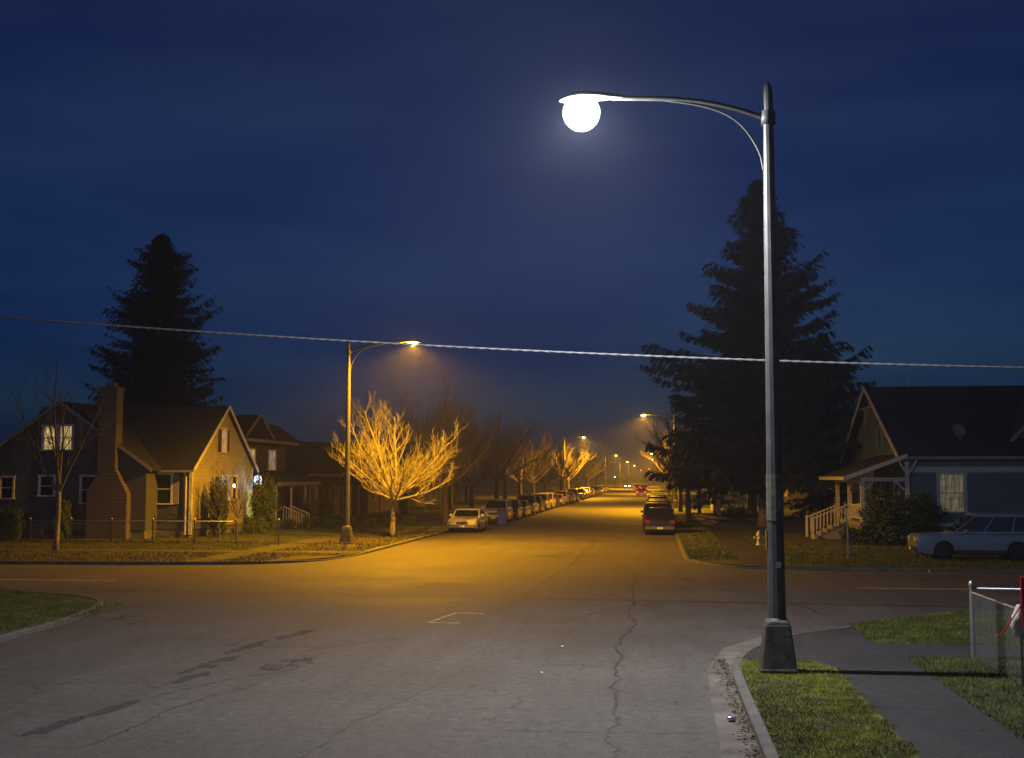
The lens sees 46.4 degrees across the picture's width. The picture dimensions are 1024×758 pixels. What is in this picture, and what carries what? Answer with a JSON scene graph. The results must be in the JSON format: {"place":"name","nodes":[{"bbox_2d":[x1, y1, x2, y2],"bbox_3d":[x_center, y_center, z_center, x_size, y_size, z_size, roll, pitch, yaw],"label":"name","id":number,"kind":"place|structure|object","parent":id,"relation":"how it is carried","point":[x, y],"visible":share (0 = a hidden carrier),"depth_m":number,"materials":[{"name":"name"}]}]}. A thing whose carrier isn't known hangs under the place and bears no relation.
{"place":"outdoors","nodes":[
{"label":"outdoors","id":0,"kind":"place"},
{"bbox_2d":[0,588,125,633],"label":"lawn ground","id":1,"kind":"structure","parent":0,"point":[80,598],"depth_m":30.63,"materials":[{"name":"green plant"}]},
{"bbox_2d":[0,590,102,641],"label":"kerb","id":2,"kind":"structure","parent":1,"relation":"on","point":[27,630],"depth_m":27.32,"materials":[{"name":"concrete"}]},
{"bbox_2d":[0,536,307,544],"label":"lawn grass","id":3,"kind":"structure","parent":0,"point":[214,539],"depth_m":61.84,"materials":[{"name":"green plant"}]},
{"bbox_2d":[268,425,360,517],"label":"house","id":4,"kind":"structure","parent":0,"point":[303,460],"depth_m":98.68,"materials":[{"name":"brown wood"}]},
{"bbox_2d":[0,480,638,549],"bbox_3d":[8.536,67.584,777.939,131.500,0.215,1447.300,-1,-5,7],"label":"lawn ground","id":5,"kind":"structure","parent":0,"point":[485,490],"depth_m":91.71,"materials":[{"name":"green plant"}]},
{"bbox_2d":[0,506,25,540],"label":"dark bush","id":6,"kind":"object","parent":5,"relation":"on","point":[6,531],"visible":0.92,"depth_m":62.48,"materials":[{"name":"green plant"}]},
{"bbox_2d":[52,499,72,538],"bbox_3d":[-23.953,7.460,63.692,1.062,2.330,1.112,-1,-5,7],"label":"columnar evergreen","id":7,"kind":"object","parent":5,"relation":"on","point":[66,509],"visible":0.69,"depth_m":63.51,"materials":[{"name":"green plant"}]},
{"bbox_2d":[0,382,261,539],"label":"cottage","id":8,"kind":"structure","parent":5,"relation":"on","point":[130,466],"depth_m":64.95,"materials":[{"name":"grey"}]},
{"bbox_2d":[0,476,15,498],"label":"window","id":9,"kind":"structure","parent":8,"relation":"in","point":[7,483],"depth_m":64.93,"materials":[{"name":"black glass"}]},
{"bbox_2d":[36,475,55,496],"bbox_3d":[-25.173,5.765,64.633,1.080,1.178,0.120,-1,-5,7],"label":"window","id":10,"kind":"structure","parent":8,"relation":"in","point":[45,488],"depth_m":64.66,"materials":[{"name":"black glass"}]},
{"bbox_2d":[40,424,57,450],"bbox_3d":[-25.103,3.178,64.838,1.000,1.428,0.120,-1,-5,7],"label":"window","id":11,"kind":"structure","parent":8,"relation":"in","point":[44,447],"depth_m":64.88,"materials":[{"name":"white glass"}]},
{"bbox_2d":[57,424,74,450],"bbox_3d":[-24.190,3.169,64.729,1.000,1.428,0.120,-1,-5,7],"label":"window","id":12,"kind":"structure","parent":8,"relation":"in","point":[71,426],"depth_m":64.76,"materials":[{"name":"white glass"}]},
{"bbox_2d":[77,475,96,503],"bbox_3d":[-22.839,5.941,64.339,1.080,1.578,0.120,-1,-5,7],"label":"window","id":13,"kind":"structure","parent":8,"relation":"in","point":[85,481],"depth_m":64.39,"materials":[{"name":"black glass"}]},
{"bbox_2d":[156,472,173,504],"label":"window","id":14,"kind":"structure","parent":8,"relation":"in","point":[165,480],"depth_m":65.42,"materials":[{"name":"black glass"}]},
{"bbox_2d":[220,428,227,452],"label":"window","id":15,"kind":"structure","parent":8,"relation":"in","point":[224,430],"depth_m":70.27,"materials":[{"name":"white"}]},
{"bbox_2d":[0,517,279,544],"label":"wire fence","id":16,"kind":"object","parent":5,"relation":"on","point":[111,520],"visible":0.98,"depth_m":59.58,"materials":[{"name":"metal"}]},
{"bbox_2d":[79,233,226,405],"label":"conifer","id":17,"kind":"object","parent":5,"relation":"on","point":[154,362],"visible":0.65,"depth_m":103.75,"materials":[{"name":"green plant"}]},
{"bbox_2d":[190,464,241,537],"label":"bare tree","id":18,"kind":"object","parent":5,"relation":"on","point":[218,500],"visible":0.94,"depth_m":65.18,"materials":[{"name":"brown plant"}]},
{"bbox_2d":[206,477,228,536],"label":"columnar evergreen","id":19,"kind":"object","parent":5,"relation":"on","point":[212,527],"visible":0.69,"depth_m":66.31,"materials":[{"name":"green plant"}]},
{"bbox_2d":[214,457,267,537],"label":"bare tree","id":20,"kind":"object","parent":5,"relation":"on","point":[232,501],"visible":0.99,"depth_m":65.23,"materials":[{"name":"brown plant"}]},
{"bbox_2d":[241,515,269,533],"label":"round bush","id":21,"kind":"object","parent":5,"relation":"on","point":[250,524],"visible":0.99,"depth_m":70.47,"materials":[{"name":"green plant"}]},
{"bbox_2d":[250,471,279,531],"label":"columnar evergreen","id":22,"kind":"object","parent":5,"relation":"on","point":[262,506],"visible":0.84,"depth_m":72.84,"materials":[{"name":"green plant"}]},
{"bbox_2d":[235,413,320,527],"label":"house","id":23,"kind":"structure","parent":5,"relation":"on","point":[267,446],"depth_m":83.13,"materials":[{"name":"brown wood"}]},
{"bbox_2d":[267,449,276,470],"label":"window","id":24,"kind":"structure","parent":23,"relation":"in","point":[272,453],"depth_m":85.41,"materials":[{"name":"white glass"}]},
{"bbox_2d":[303,515,317,527],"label":"garden bush","id":25,"kind":"object","parent":5,"relation":"on","point":[309,522],"visible":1,"depth_m":77.86,"materials":[{"name":"green plant"}]},
{"bbox_2d":[300,495,321,523],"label":"porch shrub","id":26,"kind":"object","parent":5,"relation":"on","point":[311,508],"visible":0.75,"depth_m":83.07,"materials":[{"name":"green plant"}]},
{"bbox_2d":[0,482,636,564],"bbox_3d":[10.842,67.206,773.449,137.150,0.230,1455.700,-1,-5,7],"label":"kerb","id":27,"kind":"structure","parent":5,"relation":"on","point":[183,562],"depth_m":46.88,"materials":[{"name":"concrete"}]},
{"bbox_2d":[317,495,334,522],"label":"porch shrub","id":28,"kind":"object","parent":5,"relation":"on","point":[326,508],"visible":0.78,"depth_m":86.70,"materials":[{"name":"green plant"}]},
{"bbox_2d":[339,371,463,514],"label":"bare tree","id":29,"kind":"object","parent":5,"relation":"on","point":[404,510],"visible":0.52,"depth_m":105.65,"materials":[{"name":"brown plant"}]},
{"bbox_2d":[404,374,487,509],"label":"bare tree","id":30,"kind":"object","parent":5,"relation":"on","point":[450,491],"visible":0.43,"depth_m":122.95,"materials":[{"name":"brown plant"}]},
{"bbox_2d":[422,452,475,503],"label":"house","id":31,"kind":"structure","parent":5,"relation":"on","point":[457,491],"depth_m":151.27,"materials":[{"name":"brown wood"}]},
{"bbox_2d":[438,394,506,502],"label":"bare tree","id":32,"kind":"object","parent":5,"relation":"on","point":[466,495],"visible":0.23,"depth_m":152.75,"materials":[{"name":"brown plant"}]},
{"bbox_2d":[478,417,545,498],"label":"bare tree","id":33,"kind":"object","parent":5,"relation":"on","point":[504,485],"visible":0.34,"depth_m":175.50,"materials":[{"name":"brown plant"}]},
{"bbox_2d":[0,480,639,552],"bbox_3d":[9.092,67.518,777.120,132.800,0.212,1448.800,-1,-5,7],"label":"footpath","id":34,"kind":"structure","parent":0,"point":[288,545],"depth_m":55.56,"materials":[{"name":"grey concrete"}]},
{"bbox_2d":[0,480,643,560],"bbox_3d":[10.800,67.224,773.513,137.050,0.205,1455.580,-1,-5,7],"label":"verge ground","id":35,"kind":"structure","parent":0,"point":[224,556],"depth_m":51.34,"materials":[{"name":"green plant"}]},
{"bbox_2d":[0,330,123,549],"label":"bare tree","id":36,"kind":"object","parent":35,"relation":"on","point":[58,469],"visible":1,"depth_m":54.44,"materials":[{"name":"brown plant"}]},
{"bbox_2d":[0,542,379,562],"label":"verge grass","id":37,"kind":"structure","parent":35,"relation":"on","point":[258,556],"depth_m":51.94,"materials":[{"name":"green plant"}]},
{"bbox_2d":[305,525,448,545],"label":"verge grass","id":38,"kind":"structure","parent":35,"relation":"on","point":[400,538],"depth_m":67.00,"materials":[{"name":"green plant"}]},
{"bbox_2d":[339,339,420,543],"bbox_3d":[-6.587,3.095,59.955,4.011,10.270,0.622,-1,-5,7],"label":"street lamp","id":39,"kind":"object","parent":35,"relation":"on","point":[346,536],"visible":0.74,"depth_m":60.00,"materials":[{"name":"grey metal"}]},
{"bbox_2d":[327,391,468,536],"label":"bare tree","id":40,"kind":"object","parent":35,"relation":"on","point":[394,493],"visible":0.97,"depth_m":66.61,"materials":[{"name":"brown plant"}]},
{"bbox_2d":[392,377,494,525],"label":"bare tree","id":41,"kind":"object","parent":35,"relation":"on","point":[444,476],"visible":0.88,"depth_m":82.49,"materials":[{"name":"brown plant"}]},
{"bbox_2d":[439,407,511,507],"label":"bare tree","id":42,"kind":"object","parent":35,"relation":"on","point":[473,484],"visible":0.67,"depth_m":97.43,"materials":[{"name":"brown plant"}]},
{"bbox_2d":[454,397,551,498],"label":"bare tree","id":43,"kind":"object","parent":35,"relation":"on","point":[496,475],"visible":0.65,"depth_m":112.25,"materials":[{"name":"brown plant"}]},
{"bbox_2d":[485,411,560,494],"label":"bare tree","id":44,"kind":"object","parent":35,"relation":"on","point":[521,475],"visible":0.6,"depth_m":128.44,"materials":[{"name":"brown plant"}]},
{"bbox_2d":[504,423,569,493],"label":"bare tree","id":45,"kind":"object","parent":35,"relation":"on","point":[533,477],"visible":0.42,"depth_m":143.31,"materials":[{"name":"brown plant"}]},
{"bbox_2d":[522,435,569,491],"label":"bare tree","id":46,"kind":"object","parent":35,"relation":"on","point":[546,481],"visible":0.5,"depth_m":159.79,"materials":[{"name":"brown plant"}]},
{"bbox_2d":[538,432,583,489],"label":"bare tree","id":47,"kind":"object","parent":35,"relation":"on","point":[566,471],"visible":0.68,"depth_m":184.48,"materials":[{"name":"brown plant"}]},
{"bbox_2d":[548,442,592,488],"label":"bare tree","id":48,"kind":"object","parent":35,"relation":"on","point":[568,479],"visible":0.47,"depth_m":204.65,"materials":[{"name":"brown plant"}]},
{"bbox_2d":[559,455,593,487],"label":"bare tree","id":49,"kind":"object","parent":35,"relation":"on","point":[579,475],"visible":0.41,"depth_m":229.21,"materials":[{"name":"brown plant"}]},
{"bbox_2d":[570,446,607,486],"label":"bare tree","id":50,"kind":"object","parent":35,"relation":"on","point":[591,471],"visible":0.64,"depth_m":260.82,"materials":[{"name":"brown plant"}]},
{"bbox_2d":[588,447,613,485],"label":"bare tree","id":51,"kind":"object","parent":35,"relation":"on","point":[596,477],"visible":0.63,"depth_m":298.38,"materials":[{"name":"brown plant"}]},
{"bbox_2d":[302,442,408,512],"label":"house","id":52,"kind":"structure","parent":0,"point":[370,502],"depth_m":113.86,"materials":[{"name":"brown wood"}]},
{"bbox_2d":[0,480,759,757],"bbox_3d":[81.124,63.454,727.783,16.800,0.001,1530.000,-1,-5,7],"label":"road","id":53,"kind":"structure","parent":0,"point":[502,694],"depth_m":22.78,"materials":[{"name":"grey asphalt"}]},
{"bbox_2d":[22,714,91,734],"bbox_3d":[-6.255,4.766,16.497,0.300,0.003,1.482,-1,-5,12],"label":"tar patch","id":54,"kind":"object","parent":53,"relation":"on","point":[56,724],"visible":1,"depth_m":16.34,"materials":[{"name":"black asphalt"}]},
{"bbox_2d":[72,699,140,721],"bbox_3d":[-5.927,4.849,17.506,0.296,0.003,1.719,-1,-5,14],"label":"tar patch","id":55,"kind":"object","parent":53,"relation":"on","point":[106,710],"visible":1,"depth_m":17.54,"materials":[{"name":"black asphalt"}]},
{"bbox_2d":[171,671,209,682],"bbox_3d":[-5.480,5.087,20.385,0.346,0.003,1.254,-2,-5,19],"label":"tar patch","id":56,"kind":"object","parent":53,"relation":"on","point":[191,676],"visible":1,"depth_m":20.44,"materials":[{"name":"black asphalt"}]},
{"bbox_2d":[177,655,241,673],"bbox_3d":[-5.487,5.207,21.838,0.388,0.003,2.290,-1,-5,10],"label":"tar patch","id":57,"kind":"object","parent":53,"relation":"on","point":[221,659],"visible":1,"depth_m":21.87,"materials":[{"name":"black asphalt"}]},
{"bbox_2d":[259,657,313,669],"bbox_3d":[-4.074,5.212,21.896,0.728,0.003,1.665,-2,-5,21],"label":"tar patch","id":58,"kind":"object","parent":53,"relation":"on","point":[278,668],"visible":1,"depth_m":21.75,"materials":[{"name":"black asphalt"}]},
{"bbox_2d":[447,508,487,531],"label":"parked car","id":59,"kind":"object","parent":53,"relation":"on","point":[476,519],"visible":1,"depth_m":74.37,"materials":[{"name":"white paint"}]},
{"bbox_2d":[482,499,512,522],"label":"parked car","id":60,"kind":"object","parent":53,"relation":"on","point":[491,507],"visible":0.63,"depth_m":89.63,"materials":[{"name":"white paint"}]},
{"bbox_2d":[497,509,506,525],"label":"wheeled bin","id":61,"kind":"object","parent":53,"relation":"on","point":[502,515],"visible":1,"depth_m":83.86,"materials":[{"name":"blue plastic"}]},
{"bbox_2d":[511,499,522,519],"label":"parked car","id":62,"kind":"object","parent":53,"relation":"on","point":[517,509],"visible":0.54,"depth_m":96.42,"materials":[{"name":"red paint"}]},
{"bbox_2d":[22,592,1014,756],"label":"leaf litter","id":63,"kind":"object","parent":53,"relation":"on","point":[789,707],"visible":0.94,"depth_m":16.82,"materials":[{"name":"brown plant"}]},
{"bbox_2d":[520,500,531,517],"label":"parked car","id":64,"kind":"object","parent":53,"relation":"on","point":[526,507],"visible":0.43,"depth_m":102.86,"materials":[{"name":"beige paint"}]},
{"bbox_2d":[517,495,538,514],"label":"parked car","id":65,"kind":"object","parent":53,"relation":"on","point":[532,501],"visible":0.45,"depth_m":109.60,"materials":[{"name":"grey paint"}]},
{"bbox_2d":[532,493,550,510],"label":"parked car","id":66,"kind":"object","parent":53,"relation":"on","point":[546,498],"visible":0.47,"depth_m":122.86,"materials":[{"name":"silver paint"}]},
{"bbox_2d":[603,574,640,757],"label":"road crack","id":67,"kind":"object","parent":53,"relation":"on","point":[618,724],"visible":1,"depth_m":19.30,"materials":[{"name":"grey asphalt"}]},
{"bbox_2d":[641,502,673,529],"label":"parked car","id":68,"kind":"object","parent":53,"relation":"on","point":[654,504],"visible":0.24,"depth_m":76.91,"materials":[{"name":"black paint"}]},
{"bbox_2d":[642,507,677,534],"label":"parked car","id":69,"kind":"object","parent":53,"relation":"on","point":[659,519],"visible":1,"depth_m":70.60,"materials":[{"name":"paint"}]},
{"bbox_2d":[371,440,440,507],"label":"house","id":70,"kind":"structure","parent":0,"point":[413,503],"depth_m":133.04,"materials":[{"name":"brown wood"}]},
{"bbox_2d":[0,563,1023,663],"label":"side road","id":71,"kind":"structure","parent":0,"point":[834,599],"depth_m":37.41,"materials":[{"name":"grey asphalt"}]},
{"bbox_2d":[0,316,1023,368],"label":"overhead cable","id":72,"kind":"object","parent":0,"point":[617,354],"visible":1,"depth_m":26.27,"materials":[{"name":"grey metal"}]},
{"bbox_2d":[0,0,1023,478],"label":"sky","id":73,"kind":"structure","parent":0,"point":[359,170],"materials":[{"name":"blue"}]},
{"bbox_2d":[474,478,659,480],"bbox_3d":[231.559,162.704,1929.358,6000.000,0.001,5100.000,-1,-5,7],"label":"ground","id":74,"kind":"structure","parent":0,"point":[493,479],"depth_m":2175.56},
{"bbox_2d":[659,481,785,564],"bbox_3d":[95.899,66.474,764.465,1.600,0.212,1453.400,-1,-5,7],"label":"footpath","id":75,"kind":"structure","parent":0,"point":[743,549],"depth_m":62.62,"materials":[{"name":"grey concrete"}]},
{"bbox_2d":[708,633,793,757],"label":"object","id":76,"kind":"structure","parent":0,"point":[730,743],"depth_m":17.61,"materials":[{"name":"concrete"}]},
{"bbox_2d":[712,658,762,757],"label":"fallen leaves","id":77,"kind":"object","parent":76,"relation":"on","point":[742,709],"visible":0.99,"depth_m":17.24,"materials":[{"name":"brown plant"}]},
{"bbox_2d":[783,459,821,506],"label":"house","id":78,"kind":"structure","parent":0,"point":[791,497],"depth_m":135.52,"materials":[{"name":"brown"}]},
{"bbox_2d":[743,628,904,666],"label":"corner ramp pavement","id":79,"kind":"structure","parent":0,"point":[835,641],"depth_m":23.38,"materials":[{"name":"grey concrete"}]},
{"bbox_2d":[737,657,920,757],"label":"verge ground","id":80,"kind":"structure","parent":0,"point":[746,661],"depth_m":16.41,"materials":[{"name":"green plant"}]},
{"bbox_2d":[559,82,798,673],"bbox_3d":[2.845,-0.127,20.961,4.011,10.270,0.660,-1,-5,7],"label":"street lamp","id":81,"kind":"object","parent":80,"relation":"on","point":[777,652],"visible":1,"depth_m":20.63,"materials":[{"name":"grey metal"}]},
{"bbox_2d":[660,480,997,555],"bbox_3d":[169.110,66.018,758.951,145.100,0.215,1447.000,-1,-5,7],"label":"lawn ground","id":82,"kind":"structure","parent":0,"point":[794,530],"depth_m":74.38,"materials":[{"name":"green plant"}]},
{"bbox_2d":[684,404,749,512],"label":"conifer","id":83,"kind":"object","parent":82,"relation":"on","point":[709,501],"visible":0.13,"depth_m":109.78,"materials":[{"name":"green plant"}]},
{"bbox_2d":[712,417,757,517],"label":"bare tree","id":84,"kind":"object","parent":82,"relation":"on","point":[753,506],"visible":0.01,"depth_m":97.67,"materials":[{"name":"brown plant"}]},
{"bbox_2d":[720,505,750,519],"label":"roadside bush","id":85,"kind":"object","parent":82,"relation":"on","point":[739,514],"visible":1,"depth_m":93.65,"materials":[{"name":"green plant"}]},
{"bbox_2d":[633,180,876,526],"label":"conifer","id":86,"kind":"object","parent":82,"relation":"on","point":[735,390],"visible":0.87,"depth_m":79.84,"materials":[{"name":"green plant"}]},
{"bbox_2d":[783,332,857,519],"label":"conifer","id":87,"kind":"object","parent":82,"relation":"on","point":[823,501],"visible":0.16,"depth_m":94.57,"materials":[{"name":"green plant"}]},
{"bbox_2d":[837,524,875,544],"bbox_3d":[17.136,7.698,59.153,1.936,1.058,2.005,-1,-5,7],"label":"shrub","id":88,"kind":"object","parent":82,"relation":"on","point":[856,536],"visible":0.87,"depth_m":58.85,"materials":[{"name":"green plant"}]},
{"bbox_2d":[763,542,1023,568],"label":"lawn grass","id":89,"kind":"structure","parent":82,"relation":"on","point":[910,563],"depth_m":47.95,"materials":[{"name":"green plant"}]},
{"bbox_2d":[857,486,947,545],"bbox_3d":[19.282,6.749,58.856,4.353,3.001,4.307,-1,-5,7],"label":"rhododendron bush","id":90,"kind":"object","parent":82,"relation":"on","point":[922,520],"visible":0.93,"depth_m":58.00,"materials":[{"name":"green plant"}]},
{"bbox_2d":[805,375,1023,543],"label":"bungalow","id":91,"kind":"object","parent":82,"relation":"on","point":[957,452],"visible":0.79,"depth_m":62.50,"materials":[{"name":"teal"}]},
{"bbox_2d":[935,471,968,512],"bbox_3d":[22.090,5.677,59.979,1.580,2.088,0.120,-1,-5,7],"label":"window","id":92,"kind":"structure","parent":91,"relation":"in","point":[951,486],"depth_m":60.02,"materials":[{"name":"white glass"}]},
{"bbox_2d":[657,483,1023,572],"bbox_3d":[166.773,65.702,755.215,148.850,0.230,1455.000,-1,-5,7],"label":"kerb","id":93,"kind":"structure","parent":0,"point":[683,551],"depth_m":43.57,"materials":[{"name":"concrete"}]},
{"bbox_2d":[657,481,1023,568],"bbox_3d":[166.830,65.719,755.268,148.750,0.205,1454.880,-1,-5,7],"label":"verge ground","id":94,"kind":"structure","parent":0,"point":[682,518],"depth_m":47.62,"materials":[{"name":"green plant"}]},
{"bbox_2d":[643,425,682,511],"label":"bare tree","id":95,"kind":"object","parent":94,"relation":"on","point":[680,508],"visible":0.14,"depth_m":116.12,"materials":[{"name":"brown plant"}]},
{"bbox_2d":[634,411,721,514],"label":"bare tree","id":96,"kind":"object","parent":94,"relation":"on","point":[662,462],"visible":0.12,"depth_m":104.39,"materials":[{"name":"brown plant"}]},
{"bbox_2d":[644,409,714,520],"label":"bare tree","id":97,"kind":"object","parent":94,"relation":"on","point":[688,505],"visible":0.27,"depth_m":91.86,"materials":[{"name":"brown plant"}]},
{"bbox_2d":[676,521,738,559],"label":"lawn grass","id":98,"kind":"structure","parent":94,"relation":"on","point":[706,555],"depth_m":58.73,"materials":[{"name":"green plant"}]},
{"bbox_2d":[906,513,1023,559],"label":"station wagon","id":99,"kind":"object","parent":94,"relation":"on","point":[999,534],"visible":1,"depth_m":48.02,"materials":[{"name":"paint"}]},
{"bbox_2d":[732,612,1005,757],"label":"kerb","id":100,"kind":"structure","parent":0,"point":[762,737],"depth_m":17.02,"materials":[{"name":"concrete"}]},
{"bbox_2d":[824,643,1023,757],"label":"footpath","id":101,"kind":"structure","parent":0,"point":[917,697],"depth_m":17.34,"materials":[{"name":"grey concrete"}]},
{"bbox_2d":[848,608,1019,644],"bbox_3d":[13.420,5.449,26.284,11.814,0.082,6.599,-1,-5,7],"label":"corner grass","id":102,"kind":"structure","parent":0,"point":[916,636],"depth_m":25.85,"materials":[{"name":"green plant"}]},
{"bbox_2d":[904,653,1023,740],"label":"lawn ground","id":103,"kind":"structure","parent":0,"point":[989,696],"depth_m":19.05,"materials":[{"name":"green plant"}]},
{"bbox_2d":[968,580,1023,687],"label":"chain link fence","id":104,"kind":"object","parent":103,"relation":"on","point":[972,593],"visible":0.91,"depth_m":21.00,"materials":[{"name":"metal"}]},
{"bbox_2d":[1000,576,1023,635],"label":"red panel","id":105,"kind":"object","parent":104,"relation":"attached to","point":[1022,590],"visible":1,"depth_m":18.51,"materials":[{"name":"plastic"}]},
{"bbox_2d":[1010,604,1023,635],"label":"cloth bundle","id":106,"kind":"object","parent":104,"relation":"hanging from","point":[1017,627],"visible":0.88,"depth_m":18.60,"materials":[{"name":"white fabric"}]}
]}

